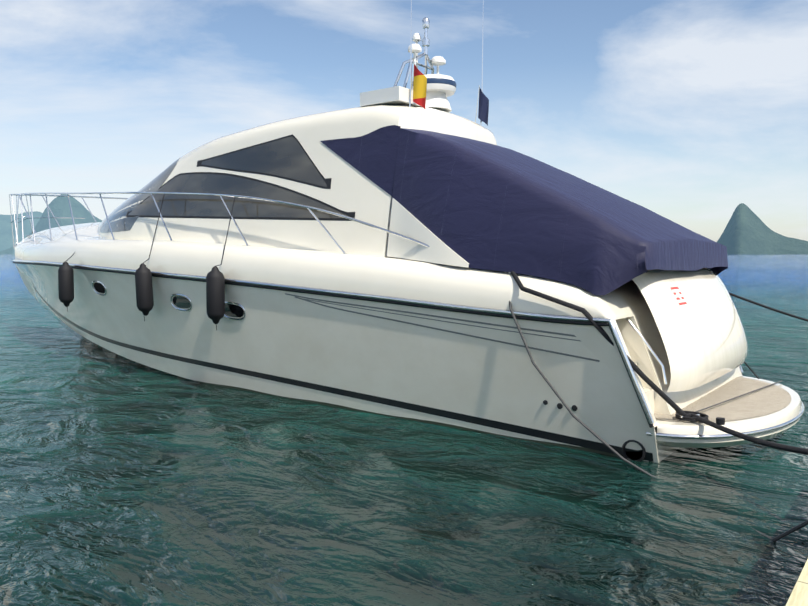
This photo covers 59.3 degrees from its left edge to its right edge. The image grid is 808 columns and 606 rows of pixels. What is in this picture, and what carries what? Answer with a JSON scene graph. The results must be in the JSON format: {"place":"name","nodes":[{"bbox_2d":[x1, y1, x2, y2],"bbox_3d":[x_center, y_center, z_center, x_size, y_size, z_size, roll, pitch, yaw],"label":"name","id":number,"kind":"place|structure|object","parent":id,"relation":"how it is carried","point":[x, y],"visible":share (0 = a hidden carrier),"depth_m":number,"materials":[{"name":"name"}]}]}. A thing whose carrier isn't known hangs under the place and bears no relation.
{"place":"outdoors","nodes":[
{"label":"outdoors","id":0,"kind":"place"},
{"bbox_2d":[0,211,42,250],"bbox_3d":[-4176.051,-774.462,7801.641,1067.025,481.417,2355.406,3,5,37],"label":"hill ridge","id":1,"kind":"structure","parent":0,"point":[6,239],"depth_m":7643.69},
{"bbox_2d":[0,194,101,253],"bbox_3d":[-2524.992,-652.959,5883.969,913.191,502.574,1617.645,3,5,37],"label":"mountain","id":2,"kind":"structure","parent":0,"point":[59,206],"depth_m":5691.42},
{"bbox_2d":[0,254,807,605],"bbox_3d":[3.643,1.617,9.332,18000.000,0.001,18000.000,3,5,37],"label":"water","id":3,"kind":"structure","parent":0,"point":[124,482],"depth_m":6.51,"materials":[{"name":"teal liquid"}]},
{"bbox_2d":[9,0,807,540],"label":"yacht","id":4,"kind":"object","parent":3,"relation":"on","point":[417,252],"visible":1,"depth_m":9.76,"materials":[{"name":"white plastic"}]},
{"bbox_2d":[786,559,807,605],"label":"dock pier","id":5,"kind":"structure","parent":3,"relation":"in","point":[798,596],"depth_m":3.28,"materials":[{"name":"beige wood"}]},
{"bbox_2d":[0,0,807,241],"label":"sky","id":6,"kind":"structure","parent":0,"point":[687,112],"materials":[{"name":"blue"}]},
{"bbox_2d":[717,203,807,253],"bbox_3d":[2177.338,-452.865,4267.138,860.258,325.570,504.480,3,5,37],"label":"hill","id":7,"kind":"structure","parent":0,"point":[747,230],"depth_m":4315.23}
]}

